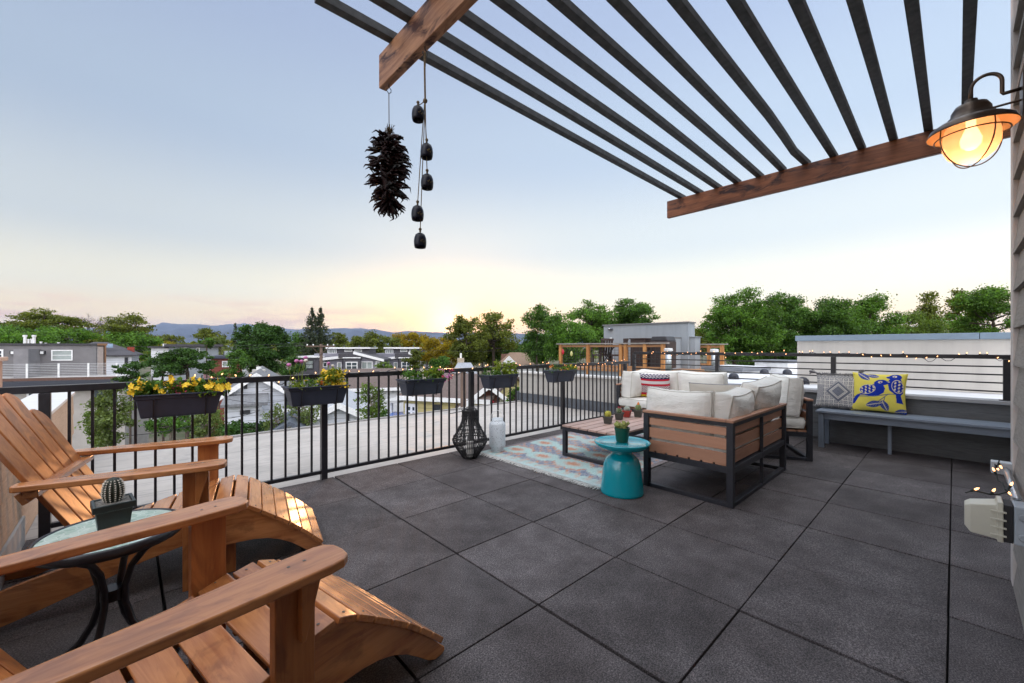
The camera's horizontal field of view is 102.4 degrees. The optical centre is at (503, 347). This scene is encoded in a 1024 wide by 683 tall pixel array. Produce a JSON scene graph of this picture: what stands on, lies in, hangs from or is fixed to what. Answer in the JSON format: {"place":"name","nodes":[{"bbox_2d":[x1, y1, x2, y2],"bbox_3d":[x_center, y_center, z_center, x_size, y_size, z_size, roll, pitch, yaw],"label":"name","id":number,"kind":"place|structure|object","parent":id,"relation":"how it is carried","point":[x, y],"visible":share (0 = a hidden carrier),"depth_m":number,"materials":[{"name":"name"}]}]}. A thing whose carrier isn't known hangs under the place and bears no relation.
{"place":"outdoors","nodes":[
{"label":"outdoors","id":0,"kind":"place"},
{"bbox_2d":[0,335,148,449],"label":"apartment building","id":1,"kind":"structure","parent":0,"point":[30,362],"depth_m":28.79,"materials":[{"name":"grey paint"}]},
{"bbox_2d":[92,342,143,375],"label":"house","id":2,"kind":"structure","parent":0,"point":[120,356],"depth_m":44.78,"materials":[{"name":"white"}]},
{"bbox_2d":[147,344,222,423],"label":"apartment building","id":3,"kind":"structure","parent":0,"point":[213,350],"depth_m":49.82,"materials":[{"name":"grey paint"}]},
{"bbox_2d":[80,400,520,456],"bbox_3d":[-1.225,1.334,5.630,6.700,0.400,2.604,0,0,-42],"label":"roof edge","id":4,"kind":"object","parent":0,"point":[296,428],"visible":0.11,"depth_m":6.34,"materials":[{"name":"concrete"}]},
{"bbox_2d":[35,322,582,346],"bbox_3d":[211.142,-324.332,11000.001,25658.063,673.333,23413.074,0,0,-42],"label":"hills","id":5,"kind":"structure","parent":0,"point":[186,331],"depth_m":9136.78,"materials":[{"name":"plant"}]},
{"bbox_2d":[25,402,603,540],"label":"flat roof","id":6,"kind":"structure","parent":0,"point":[103,463],"depth_m":4.65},
{"bbox_2d":[341,368,406,415],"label":"house","id":7,"kind":"structure","parent":0,"point":[352,382],"depth_m":31.18,"materials":[{"name":"white paint"}]},
{"bbox_2d":[139,348,739,442],"bbox_3d":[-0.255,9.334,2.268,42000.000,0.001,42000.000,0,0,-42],"label":"ground","id":8,"kind":"structure","parent":0,"point":[179,435],"depth_m":159.49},
{"bbox_2d":[0,307,94,340],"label":"locust tree","id":9,"kind":"object","parent":8,"relation":"on","point":[39,318],"visible":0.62,"depth_m":61.18,"materials":[{"name":"green plant"}]},
{"bbox_2d":[0,322,104,342],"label":"shade tree","id":10,"kind":"object","parent":8,"relation":"on","point":[12,334],"visible":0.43,"depth_m":56.16,"materials":[{"name":"green plant"}]},
{"bbox_2d":[74,395,123,446],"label":"young birch","id":11,"kind":"object","parent":8,"relation":"on","point":[86,414],"visible":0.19,"depth_m":12.40,"materials":[{"name":"green plant"}]},
{"bbox_2d":[80,381,139,447],"bbox_3d":[-11.424,5.209,11.907,1.271,8.449,1.253,0,0,-11],"label":"young birch","id":12,"kind":"object","parent":8,"relation":"on","point":[103,421],"visible":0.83,"depth_m":11.82,"materials":[{"name":"green plant"}]},
{"bbox_2d":[83,311,165,343],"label":"locust tree","id":13,"kind":"object","parent":8,"relation":"on","point":[117,324],"visible":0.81,"depth_m":59.06,"materials":[{"name":"green plant"}]},
{"bbox_2d":[111,360,150,444],"bbox_3d":[-20.845,5.082,23.107,1.623,8.707,1.612,0,0,26],"label":"sumac tree","id":14,"kind":"object","parent":8,"relation":"on","point":[136,366],"visible":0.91,"depth_m":22.87,"materials":[{"name":"green plant"}]},
{"bbox_2d":[102,330,167,360],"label":"shade tree","id":15,"kind":"object","parent":8,"relation":"on","point":[131,338],"visible":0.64,"depth_m":56.54,"materials":[{"name":"green plant"}]},
{"bbox_2d":[138,415,204,440],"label":"yard tree","id":16,"kind":"object","parent":8,"relation":"on","point":[168,424],"visible":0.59,"depth_m":14.22,"materials":[{"name":"green plant"}]},
{"bbox_2d":[151,347,219,438],"bbox_3d":[-18.476,4.710,23.880,3.257,9.451,3.350,0,0,-22],"label":"sumac tree","id":17,"kind":"object","parent":8,"relation":"on","point":[180,360],"visible":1,"depth_m":23.53,"materials":[{"name":"green plant"}]},
{"bbox_2d":[187,409,224,438],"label":"young birch","id":18,"kind":"object","parent":8,"relation":"on","point":[215,419],"visible":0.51,"depth_m":12.68,"materials":[{"name":"green plant"}]},
{"bbox_2d":[203,351,241,437],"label":"house","id":19,"kind":"structure","parent":8,"relation":"on","point":[222,359],"depth_m":40.64,"materials":[{"name":"grey"}]},
{"bbox_2d":[222,348,254,377],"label":"shade tree","id":20,"kind":"object","parent":8,"relation":"on","point":[232,356],"visible":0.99,"depth_m":37.57,"materials":[{"name":"green plant"}]},
{"bbox_2d":[217,419,269,435],"bbox_3d":[-10.140,6.106,16.052,2.138,6.657,1.933,0,0,31],"label":"shrub","id":21,"kind":"object","parent":8,"relation":"on","point":[234,427],"visible":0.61,"depth_m":15.80,"materials":[{"name":"green plant"}]},
{"bbox_2d":[219,366,289,423],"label":"house","id":22,"kind":"structure","parent":8,"relation":"on","point":[249,395],"depth_m":21.02,"materials":[{"name":"white"}]},
{"bbox_2d":[228,320,298,372],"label":"maple tree","id":23,"kind":"object","parent":8,"relation":"on","point":[266,334],"visible":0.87,"depth_m":44.66,"materials":[{"name":"green plant"}]},
{"bbox_2d":[260,403,287,430],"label":"young birch","id":24,"kind":"object","parent":8,"relation":"on","point":[277,414],"visible":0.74,"depth_m":14.43,"materials":[{"name":"green plant"}]},
{"bbox_2d":[277,354,305,383],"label":"shade tree","id":25,"kind":"object","parent":8,"relation":"on","point":[283,371],"visible":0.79,"depth_m":33.70,"materials":[{"name":"green plant"}]},
{"bbox_2d":[287,404,319,425],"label":"young birch","id":26,"kind":"object","parent":8,"relation":"on","point":[304,417],"visible":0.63,"depth_m":14.81,"materials":[{"name":"green plant"}]},
{"bbox_2d":[292,308,325,356],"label":"conifer tree","id":27,"kind":"object","parent":8,"relation":"on","point":[309,332],"visible":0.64,"depth_m":59.52,"materials":[{"name":"green plant"}]},
{"bbox_2d":[304,307,336,355],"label":"conifer tree","id":28,"kind":"object","parent":8,"relation":"on","point":[320,318],"visible":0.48,"depth_m":60.71,"materials":[{"name":"green plant"}]},
{"bbox_2d":[313,390,366,424],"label":"garage","id":29,"kind":"structure","parent":8,"relation":"on","point":[341,411],"depth_m":19.18,"materials":[{"name":"white"}]},
{"bbox_2d":[297,345,390,383],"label":"townhouse","id":30,"kind":"structure","parent":8,"relation":"on","point":[344,357],"depth_m":53.41,"materials":[{"name":"paint"}]},
{"bbox_2d":[349,329,387,352],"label":"shade tree","id":31,"kind":"object","parent":8,"relation":"on","point":[372,338],"visible":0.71,"depth_m":76.93,"materials":[{"name":"green plant"}]},
{"bbox_2d":[352,382,386,419],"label":"young birch","id":32,"kind":"object","parent":8,"relation":"on","point":[374,399],"visible":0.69,"depth_m":14.85,"materials":[{"name":"green plant"}]},
{"bbox_2d":[74,339,714,362],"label":"wood","id":33,"kind":"object","parent":8,"relation":"on","point":[348,343],"visible":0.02,"depth_m":95.33,"materials":[{"name":"green plant"}]},
{"bbox_2d":[376,345,431,377],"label":"townhouse","id":34,"kind":"structure","parent":8,"relation":"on","point":[396,355],"depth_m":62.59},
{"bbox_2d":[391,331,441,350],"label":"shade tree","id":35,"kind":"object","parent":8,"relation":"on","point":[412,337],"visible":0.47,"depth_m":91.93,"materials":[{"name":"green plant"}]},
{"bbox_2d":[419,336,458,368],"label":"shade tree","id":36,"kind":"object","parent":8,"relation":"on","point":[434,342],"visible":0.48,"depth_m":58.73,"materials":[{"name":"green plant"}]},
{"bbox_2d":[382,373,519,413],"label":"house","id":37,"kind":"structure","parent":8,"relation":"on","point":[411,403],"depth_m":22.47,"materials":[{"name":"white"}]},
{"bbox_2d":[440,314,493,366],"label":"shade tree","id":38,"kind":"object","parent":8,"relation":"on","point":[461,326],"visible":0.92,"depth_m":47.35,"materials":[{"name":"green plant"}]},
{"bbox_2d":[455,379,508,407],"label":"house","id":39,"kind":"structure","parent":8,"relation":"on","point":[488,392],"depth_m":21.37,"materials":[{"name":"beige"}]},
{"bbox_2d":[471,309,520,372],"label":"locust tree","id":40,"kind":"object","parent":8,"relation":"on","point":[491,320],"visible":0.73,"depth_m":53.69,"materials":[{"name":"green plant"}]},
{"bbox_2d":[520,303,551,371],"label":"locust tree","id":41,"kind":"object","parent":8,"relation":"on","point":[534,320],"visible":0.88,"depth_m":43.50,"materials":[{"name":"green plant"}]},
{"bbox_2d":[519,327,558,369],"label":"shade tree","id":42,"kind":"object","parent":8,"relation":"on","point":[541,360],"visible":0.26,"depth_m":45.55,"materials":[{"name":"green plant"}]},
{"bbox_2d":[540,308,602,363],"bbox_3d":[6.318,2.849,37.878,6.044,13.180,6.140,0,0,-13],"label":"shade tree","id":43,"kind":"object","parent":8,"relation":"on","point":[574,332],"visible":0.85,"depth_m":37.01,"materials":[{"name":"green plant"}]},
{"bbox_2d":[564,299,618,362],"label":"locust tree","id":44,"kind":"object","parent":8,"relation":"on","point":[600,315],"visible":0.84,"depth_m":45.22,"materials":[{"name":"green plant"}]},
{"bbox_2d":[610,298,660,323],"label":"locust tree","id":45,"kind":"object","parent":8,"relation":"on","point":[633,313],"visible":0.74,"depth_m":46.39,"materials":[{"name":"green plant"}]},
{"bbox_2d":[696,281,793,364],"bbox_3d":[13.861,2.828,23.795,4.573,13.221,4.759,0,0,-42],"label":"elm tree","id":46,"kind":"object","parent":8,"relation":"on","point":[748,331],"visible":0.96,"depth_m":23.06,"materials":[{"name":"green plant"}]},
{"bbox_2d":[753,289,819,359],"bbox_3d":[17.591,2.867,26.027,3.948,13.142,4.207,0,0,-6],"label":"elm tree","id":47,"kind":"object","parent":8,"relation":"on","point":[793,325],"visible":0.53,"depth_m":25.04,"materials":[{"name":"green plant"}]},
{"bbox_2d":[790,296,879,352],"bbox_3d":[19.934,3.070,25.231,4.580,12.733,4.354,0,0,-21],"label":"elm tree","id":48,"kind":"object","parent":8,"relation":"on","point":[830,316],"visible":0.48,"depth_m":24.08,"materials":[{"name":"green plant"}]},
{"bbox_2d":[844,289,911,334],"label":"elm tree","id":49,"kind":"object","parent":8,"relation":"on","point":[875,304],"visible":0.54,"depth_m":26.21,"materials":[{"name":"green plant"}]},
{"bbox_2d":[880,308,949,333],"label":"shade tree","id":50,"kind":"object","parent":8,"relation":"on","point":[925,326],"visible":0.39,"depth_m":32.65,"materials":[{"name":"green plant"}]},
{"bbox_2d":[912,291,948,324],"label":"poplar tree","id":51,"kind":"object","parent":8,"relation":"on","point":[930,308],"visible":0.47,"depth_m":39.64,"materials":[{"name":"green plant"}]},
{"bbox_2d":[942,281,1010,332],"bbox_3d":[30.999,2.711,25.956,4.584,13.452,4.505,0,0,-42],"label":"shade tree","id":52,"kind":"object","parent":8,"relation":"on","point":[985,305],"visible":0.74,"depth_m":25.95,"materials":[{"name":"green plant"}]},
{"bbox_2d":[0,0,1010,333],"label":"sky","id":53,"kind":"structure","parent":0,"point":[202,162],"materials":[{"name":"blue"}]},
{"bbox_2d":[499,352,548,376],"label":"house","id":54,"kind":"structure","parent":0,"point":[518,358],"depth_m":49.19,"materials":[{"name":"white paint"}]},
{"bbox_2d":[156,463,951,682],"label":"deck base","id":55,"kind":"object","parent":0,"point":[948,622],"depth_m":1.97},
{"bbox_2d":[0,429,1023,682],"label":"deck floor","id":56,"kind":"structure","parent":55,"relation":"on","point":[830,563],"depth_m":2.06,"materials":[{"name":"tile"}]},
{"bbox_2d":[0,392,74,589],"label":"side wall","id":57,"kind":"structure","parent":56,"relation":"on","point":[17,518],"depth_m":2.28,"materials":[{"name":"paint"}]},
{"bbox_2d":[27,508,180,658],"bbox_3d":[-1.416,0.896,1.493,0.414,0.474,0.414,0,0,-42],"label":"bistro table","id":58,"kind":"object","parent":56,"relation":"on","point":[117,591],"visible":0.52,"depth_m":1.47,"materials":[{"name":"metal"}]},
{"bbox_2d":[90,477,135,530],"bbox_3d":[-1.392,0.564,1.471,0.112,0.200,0.112,0,0,42],"label":"potted cactus","id":59,"kind":"object","parent":58,"relation":"on","point":[114,505],"visible":1,"depth_m":1.45,"materials":[{"name":"green plastic"}]},
{"bbox_2d":[0,393,323,627],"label":"adirondack chair","id":60,"kind":"object","parent":56,"relation":"on","point":[44,463],"visible":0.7,"depth_m":1.92,"materials":[{"name":"brown wood"}]},
{"bbox_2d":[0,496,443,682],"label":"adirondack chair","id":61,"kind":"object","parent":56,"relation":"on","point":[307,616],"visible":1,"depth_m":1.09,"materials":[{"name":"brown wood"}]},
{"bbox_2d":[0,361,629,537],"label":"baluster railing","id":62,"kind":"object","parent":56,"relation":"on","point":[46,524],"visible":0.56,"depth_m":3.62,"materials":[{"name":"black metal"}]},
{"bbox_2d":[124,372,231,419],"bbox_3d":[-2.188,0.313,2.800,0.579,0.305,0.275,1,0,-42],"label":"planter box","id":63,"kind":"object","parent":62,"relation":"attached to","point":[196,396],"visible":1,"depth_m":2.73,"materials":[{"name":"plastic"}]},
{"bbox_2d":[281,356,350,406],"bbox_3d":[-1.531,0.273,3.397,0.504,0.406,0.278,1,0,-42],"label":"planter box","id":64,"kind":"object","parent":62,"relation":"attached to","point":[330,387],"visible":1,"depth_m":3.34,"materials":[{"name":"plastic"}]},
{"bbox_2d":[395,366,453,396],"bbox_3d":[-0.759,0.323,4.089,0.579,0.294,0.296,0,0,-42],"label":"planter box","id":65,"kind":"object","parent":62,"relation":"attached to","point":[412,384],"visible":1,"depth_m":3.99,"materials":[{"name":"plastic"}]},
{"bbox_2d":[478,360,518,389],"bbox_3d":[-0.063,0.306,4.744,0.558,0.332,0.267,0,0,-42],"label":"planter box","id":66,"kind":"object","parent":62,"relation":"attached to","point":[503,378],"visible":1,"depth_m":4.70,"materials":[{"name":"plastic"}]},
{"bbox_2d":[542,361,577,382],"bbox_3d":[0.766,0.327,5.492,0.585,0.271,0.280,0,0,-42],"label":"planter box","id":67,"kind":"object","parent":62,"relation":"attached to","point":[567,372],"visible":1,"depth_m":5.41,"materials":[{"name":"plastic"}]},
{"bbox_2d":[449,407,487,459],"bbox_3d":[-0.341,0.881,4.234,0.367,0.510,0.367,0,0,25],"label":"wicker lantern","id":68,"kind":"object","parent":56,"relation":"on","point":[467,414],"visible":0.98,"depth_m":4.16,"materials":[{"name":"black wicker"}]},
{"bbox_2d":[489,410,504,451],"bbox_3d":[-0.062,0.900,4.474,0.176,0.443,0.176,0,0,0],"label":"white lantern","id":69,"kind":"object","parent":56,"relation":"on","point":[496,434],"visible":1,"depth_m":4.41,"materials":[{"name":"metal"}]},
{"bbox_2d":[480,432,668,489],"bbox_3d":[1.108,1.123,4.649,2.446,0.019,1.582,0,0,-42],"label":"area rug","id":70,"kind":"object","parent":56,"relation":"on","point":[544,455],"visible":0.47,"depth_m":4.20,"materials":[{"name":"fabric"}]},
{"bbox_2d":[562,412,642,464],"bbox_3d":[1.319,0.964,4.489,1.332,0.319,0.640,0,0,-42],"label":"coffee table","id":71,"kind":"object","parent":70,"relation":"on","point":[596,427],"visible":0.42,"depth_m":4.21,"materials":[{"name":"brown wood"}]},
{"bbox_2d":[594,435,650,498],"bbox_3d":[0.933,0.934,3.232,0.426,0.399,0.426,0,0,-42],"label":"side table","id":72,"kind":"object","parent":56,"relation":"on","point":[621,477],"visible":0.93,"depth_m":3.12,"materials":[{"name":"teal ceramic"}]},
{"bbox_2d":[614,421,629,442],"bbox_3d":[0.942,0.664,3.265,0.125,0.161,0.133,0,0,25],"label":"potted succulent","id":73,"kind":"object","parent":72,"relation":"on","point":[622,432],"visible":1,"depth_m":3.22,"materials":[{"name":"ceramic"}]},
{"bbox_2d":[616,383,645,411],"bbox_3d":[2.301,0.825,5.623,0.708,0.618,1.298,0,0,-42],"label":"sofa","id":74,"kind":"object","parent":56,"relation":"on","point":[618,390],"visible":0.11,"depth_m":5.84,"materials":[{"name":"grey metal"}]},
{"bbox_2d":[619,396,646,407],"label":"seat cushion","id":75,"kind":"object","parent":74,"relation":"on","point":[632,402],"visible":0.3,"depth_m":5.67,"materials":[{"name":"beige fabric"}]},
{"bbox_2d":[621,370,646,397],"bbox_3d":[1.926,0.523,5.960,0.539,0.380,0.288,0,4,-42],"label":"back cushion","id":76,"kind":"object","parent":75,"relation":"on","point":[631,386],"visible":0.8,"depth_m":5.77,"materials":[{"name":"beige fabric"}]},
{"bbox_2d":[639,373,669,396],"bbox_3d":[2.096,0.534,5.740,0.470,0.350,0.154,0,14,41],"label":"throw pillow","id":77,"kind":"object","parent":75,"relation":"on","point":[662,381],"visible":0.62,"depth_m":5.66,"materials":[{"name":"fabric"}]},
{"bbox_2d":[677,370,727,391],"bbox_3d":[2.658,0.518,5.495,0.283,0.393,0.617,-13,9,-42],"label":"back cushion","id":78,"kind":"object","parent":75,"relation":"on","point":[685,377],"visible":0.44,"depth_m":5.42,"materials":[{"name":"beige fabric"}]},
{"bbox_2d":[643,403,786,508],"bbox_3d":[1.887,0.825,3.599,1.368,0.618,0.688,0,0,-42],"label":"sofa","id":79,"kind":"object","parent":56,"relation":"on","point":[723,462],"visible":0.96,"depth_m":3.18,"materials":[{"name":"wood"}]},
{"bbox_2d":[651,429,777,452],"bbox_3d":[1.870,0.762,3.632,1.283,0.130,0.668,0,0,-42],"label":"seat cushion","id":80,"kind":"object","parent":79,"relation":"on","point":[693,445],"visible":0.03,"depth_m":3.20,"materials":[{"name":"beige fabric"}]},
{"bbox_2d":[646,387,715,436],"bbox_3d":[1.427,0.523,3.329,0.250,0.382,0.548,5,-4,-42],"label":"back cushion","id":81,"kind":"object","parent":80,"relation":"on","point":[699,403],"visible":0.48,"depth_m":3.22,"materials":[{"name":"beige fabric"}]},
{"bbox_2d":[689,382,741,391],"bbox_3d":[2.077,0.528,4.006,0.500,0.360,0.154,0,-12,28],"label":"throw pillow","id":82,"kind":"object","parent":80,"relation":"on","point":[707,387],"visible":0.11,"depth_m":4.01,"materials":[{"name":"fabric"}]},
{"bbox_2d":[714,386,754,437],"bbox_3d":[1.834,0.529,3.320,0.277,0.376,0.618,14,9,43],"label":"back cushion","id":83,"kind":"object","parent":80,"relation":"on","point":[736,401],"visible":0.51,"depth_m":3.10,"materials":[{"name":"beige fabric"}]},
{"bbox_2d":[740,376,781,430],"bbox_3d":[2.286,0.504,3.707,0.597,0.430,0.276,-4,16,-40],"label":"back cushion","id":84,"kind":"object","parent":80,"relation":"on","point":[766,391],"visible":0.49,"depth_m":3.53,"materials":[{"name":"beige fabric"}]},
{"bbox_2d":[746,397,812,461],"bbox_3d":[2.861,0.825,4.526,0.684,0.618,0.708,0,0,18],"label":"armchair","id":85,"kind":"object","parent":56,"relation":"on","point":[807,430],"visible":0.28,"depth_m":4.13,"materials":[{"name":"grey metal"}]},
{"bbox_2d":[772,416,804,428],"bbox_3d":[2.829,0.762,4.524,0.633,0.128,0.675,0,0,18],"label":"seat cushion","id":86,"kind":"object","parent":85,"relation":"on","point":[795,422],"visible":0.17,"depth_m":4.15,"materials":[{"name":"beige fabric"}]},
{"bbox_2d":[769,374,803,417],"bbox_3d":[3.028,0.508,4.445,0.271,0.409,0.638,5,2,18],"label":"back cushion","id":87,"kind":"object","parent":86,"relation":"on","point":[792,393],"visible":0.66,"depth_m":4.16,"materials":[{"name":"beige fabric"}]},
{"bbox_2d":[815,407,1010,454],"bbox_3d":[4.210,0.924,4.258,0.380,0.420,1.520,0,0,-42],"label":"bench","id":88,"kind":"object","parent":56,"relation":"on","point":[826,415],"visible":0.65,"depth_m":4.20,"materials":[{"name":"grey wood"}]},
{"bbox_2d":[809,369,866,411],"bbox_3d":[3.893,0.496,4.808,0.154,0.502,0.553,15,-11,-43],"label":"throw pillow","id":89,"kind":"object","parent":88,"relation":"on","point":[835,390],"visible":0.93,"depth_m":4.77,"materials":[{"name":"fabric"}]},
{"bbox_2d":[851,372,907,414],"bbox_3d":[4.125,0.497,4.523,0.182,0.440,0.460,14,-9,-39],"label":"throw pillow","id":90,"kind":"object","parent":88,"relation":"on","point":[878,392],"visible":1,"depth_m":4.46,"materials":[{"name":"fabric"}]},
{"bbox_2d":[517,371,620,413],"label":"parapet wall","id":91,"kind":"structure","parent":55,"relation":"on","point":[555,390],"depth_m":7.74,"materials":[{"name":"beige"}]},
{"bbox_2d":[728,383,1010,462],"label":"parapet wall","id":92,"kind":"structure","parent":55,"relation":"on","point":[971,447],"depth_m":4.29,"materials":[{"name":"grey"}]},
{"bbox_2d":[632,352,1010,400],"bbox_3d":[3.602,0.294,5.429,0.100,0.445,4.230,0,0,-42],"label":"bar railing","id":93,"kind":"object","parent":92,"relation":"on","point":[1006,382],"visible":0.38,"depth_m":4.79,"materials":[{"name":"black metal"}]},
{"bbox_2d":[1011,0,1023,629],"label":"house","id":94,"kind":"structure","parent":55,"relation":"on","point":[1017,277],"depth_m":1.89,"materials":[{"name":"beige"}]},
{"bbox_2d":[314,0,1010,218],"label":"pergola","id":95,"kind":"object","parent":94,"relation":"attached to","point":[429,24],"visible":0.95,"depth_m":2.38,"materials":[{"name":"brown wood"}]},
{"bbox_2d":[364,87,412,220],"bbox_3d":[-0.600,-1.013,2.151,0.242,0.714,0.247,0,0,-5],"label":"chili ristra","id":96,"kind":"object","parent":95,"relation":"hanging from","point":[389,161],"visible":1,"depth_m":2.10,"materials":[{"name":"black plant"}]},
{"bbox_2d":[411,46,433,248],"bbox_3d":[-0.366,-0.910,1.871,0.101,0.920,0.057,0,0,0],"label":"bell chime","id":97,"kind":"object","parent":95,"relation":"hanging from","point":[426,153],"visible":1,"depth_m":1.86,"materials":[{"name":"black metal"}]},
{"bbox_2d":[926,70,1023,168],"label":"wall lamp","id":98,"kind":"object","parent":94,"relation":"attached to","point":[972,129],"visible":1,"depth_m":1.61,"materials":[{"name":"brown metal"}]},
{"bbox_2d":[964,496,1023,546],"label":"outlet box","id":99,"kind":"object","parent":94,"relation":"attached to","point":[999,519],"visible":1,"depth_m":1.58,"materials":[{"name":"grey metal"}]},
{"bbox_2d":[990,459,1021,500],"bbox_3d":[2.218,0.583,1.812,0.600,0.057,0.073,0,0,-42],"label":"conduit pipe","id":100,"kind":"object","parent":94,"relation":"attached to","point":[1006,470],"visible":0.75,"depth_m":1.90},
{"bbox_2d":[554,366,704,375],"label":"deck platform","id":101,"kind":"structure","parent":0,"point":[594,370],"depth_m":13.31,"materials":[{"name":"concrete"}]},
{"bbox_2d":[556,342,669,375],"bbox_3d":[3.314,0.425,13.192,0.160,1.130,4.073,0,0,-42],"label":"cedar railing","id":102,"kind":"object","parent":101,"relation":"on","point":[588,346],"visible":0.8,"depth_m":12.79,"materials":[{"name":"wood"}]},
{"bbox_2d":[629,338,650,366],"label":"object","id":103,"kind":"object","parent":101,"relation":"on","point":[639,340],"visible":0.43,"depth_m":12.97,"materials":[{"name":"wood"}]},
{"bbox_2d":[602,321,699,368],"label":"stair tower","id":104,"kind":"structure","parent":101,"relation":"on","point":[684,336],"depth_m":13.79,"materials":[{"name":"grey paint"}]},
{"bbox_2d":[650,336,675,367],"bbox_3d":[4.888,0.149,12.579,0.600,0.960,0.560,0,0,-42],"label":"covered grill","id":105,"kind":"object","parent":101,"relation":"on","point":[659,339],"visible":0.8,"depth_m":12.44,"materials":[{"name":"metal"}]},
{"bbox_2d":[701,365,770,373],"bbox_3d":[5.242,0.487,9.300,1.000,0.140,1.000,0,0,-27],"label":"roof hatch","id":106,"kind":"object","parent":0,"point":[733,369],"visible":0.75,"depth_m":8.93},
{"bbox_2d":[727,372,1002,398],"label":"white roof","id":107,"kind":"structure","parent":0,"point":[923,392],"depth_m":5.11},
{"bbox_2d":[753,359,796,372],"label":"roof curb","id":108,"kind":"structure","parent":107,"relation":"on","point":[780,364],"depth_m":9.10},
{"bbox_2d":[795,332,1010,393],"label":"roof wall","id":109,"kind":"structure","parent":107,"relation":"on","point":[995,343],"depth_m":5.41,"materials":[{"name":"beige paint"}]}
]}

